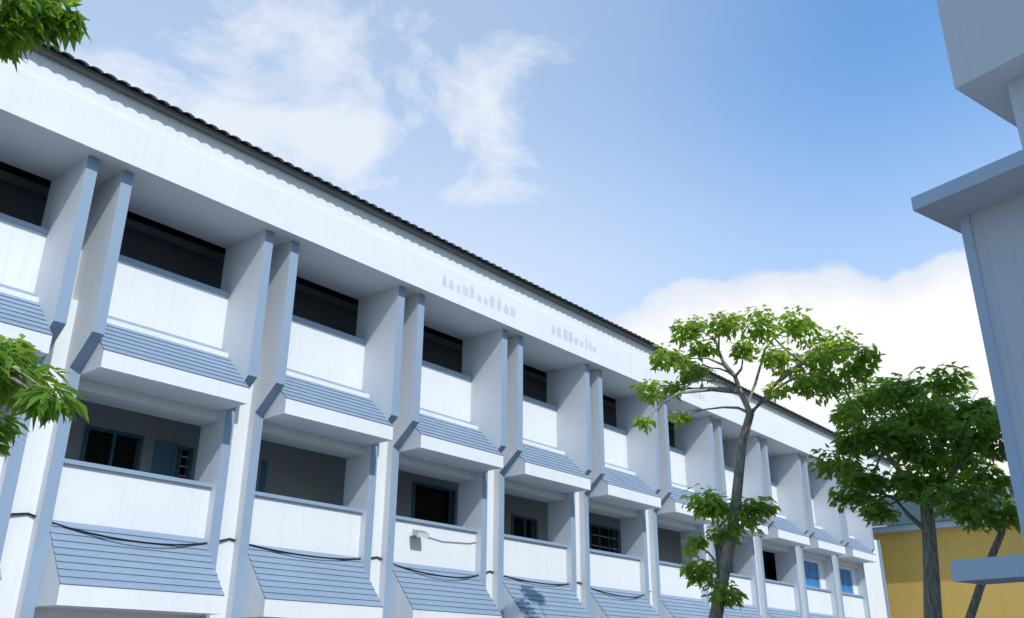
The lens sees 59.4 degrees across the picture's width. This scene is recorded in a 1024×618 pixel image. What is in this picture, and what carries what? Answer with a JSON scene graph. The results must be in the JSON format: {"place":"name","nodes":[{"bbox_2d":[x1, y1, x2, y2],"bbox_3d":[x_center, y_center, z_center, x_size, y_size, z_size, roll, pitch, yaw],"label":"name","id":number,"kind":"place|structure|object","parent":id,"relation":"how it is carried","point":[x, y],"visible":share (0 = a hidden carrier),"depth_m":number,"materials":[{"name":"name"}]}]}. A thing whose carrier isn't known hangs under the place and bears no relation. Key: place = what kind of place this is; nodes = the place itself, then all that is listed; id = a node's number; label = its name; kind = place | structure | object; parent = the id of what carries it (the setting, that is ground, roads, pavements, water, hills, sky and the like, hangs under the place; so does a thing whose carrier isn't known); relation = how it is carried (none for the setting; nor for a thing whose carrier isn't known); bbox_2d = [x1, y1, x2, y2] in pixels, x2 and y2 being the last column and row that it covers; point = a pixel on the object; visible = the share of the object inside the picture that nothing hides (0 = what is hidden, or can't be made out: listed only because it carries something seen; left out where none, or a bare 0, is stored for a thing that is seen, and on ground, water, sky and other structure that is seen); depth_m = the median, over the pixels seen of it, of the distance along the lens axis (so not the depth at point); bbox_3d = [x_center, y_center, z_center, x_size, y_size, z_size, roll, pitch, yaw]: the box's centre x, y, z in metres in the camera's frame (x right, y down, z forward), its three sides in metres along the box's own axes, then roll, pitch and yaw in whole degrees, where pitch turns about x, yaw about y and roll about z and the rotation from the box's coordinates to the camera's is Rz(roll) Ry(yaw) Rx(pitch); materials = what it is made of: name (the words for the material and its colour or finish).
{"place":"outdoors","nodes":[
{"label":"outdoors","id":0,"kind":"place"},
{"bbox_2d":[0,49,892,617],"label":"school block","id":1,"kind":"structure","parent":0,"point":[244,349],"depth_m":18.80,"materials":[{"name":"white paint"}]},
{"bbox_2d":[11,512,650,597],"bbox_3d":[-2.711,5.050,18.942,0.355,0.928,21.608,-17,-28,37],"label":"cable","id":2,"kind":"object","parent":1,"relation":"attached to","point":[95,534],"visible":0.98,"depth_m":17.12,"materials":[{"name":"black rubber"}]},
{"bbox_2d":[412,529,428,538],"bbox_3d":[-2.057,4.981,19.875,0.300,0.180,0.340,-17,-28,37],"label":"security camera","id":3,"kind":"object","parent":1,"relation":"attached to","point":[418,533],"visible":1,"depth_m":19.79,"materials":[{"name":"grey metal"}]},
{"bbox_2d":[29,41,891,464],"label":"roof","id":4,"kind":"structure","parent":1,"relation":"attached to","point":[127,89],"depth_m":19.13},
{"bbox_2d":[45,0,1021,526],"label":"sky","id":5,"kind":"structure","parent":0,"point":[644,165],"materials":[{"name":"blue"}]},
{"bbox_2d":[869,484,1023,617],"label":"yellow building","id":6,"kind":"structure","parent":0,"point":[901,548],"depth_m":43.25,"materials":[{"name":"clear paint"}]},
{"bbox_2d":[911,0,1023,584],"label":"white building","id":7,"kind":"structure","parent":0,"point":[981,210],"depth_m":10.80,"materials":[{"name":"paint"}]},
{"label":"ground","id":8,"kind":"structure","parent":0,"visible":0},
{"bbox_2d":[0,0,92,460],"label":"tree","id":9,"kind":"object","parent":8,"relation":"on","point":[25,25],"visible":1,"depth_m":4.78,"materials":[{"name":"light green leaf"},{"name":"bark"}]},
{"bbox_2d":[628,304,885,617],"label":"slender tree","id":10,"kind":"object","parent":8,"relation":"on","point":[713,506],"visible":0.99,"depth_m":17.43,"materials":[{"name":"green plant"}]},
{"bbox_2d":[807,361,1020,617],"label":"dense tree","id":11,"kind":"object","parent":8,"relation":"on","point":[907,430],"visible":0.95,"depth_m":16.54,"materials":[{"name":"green plant"}]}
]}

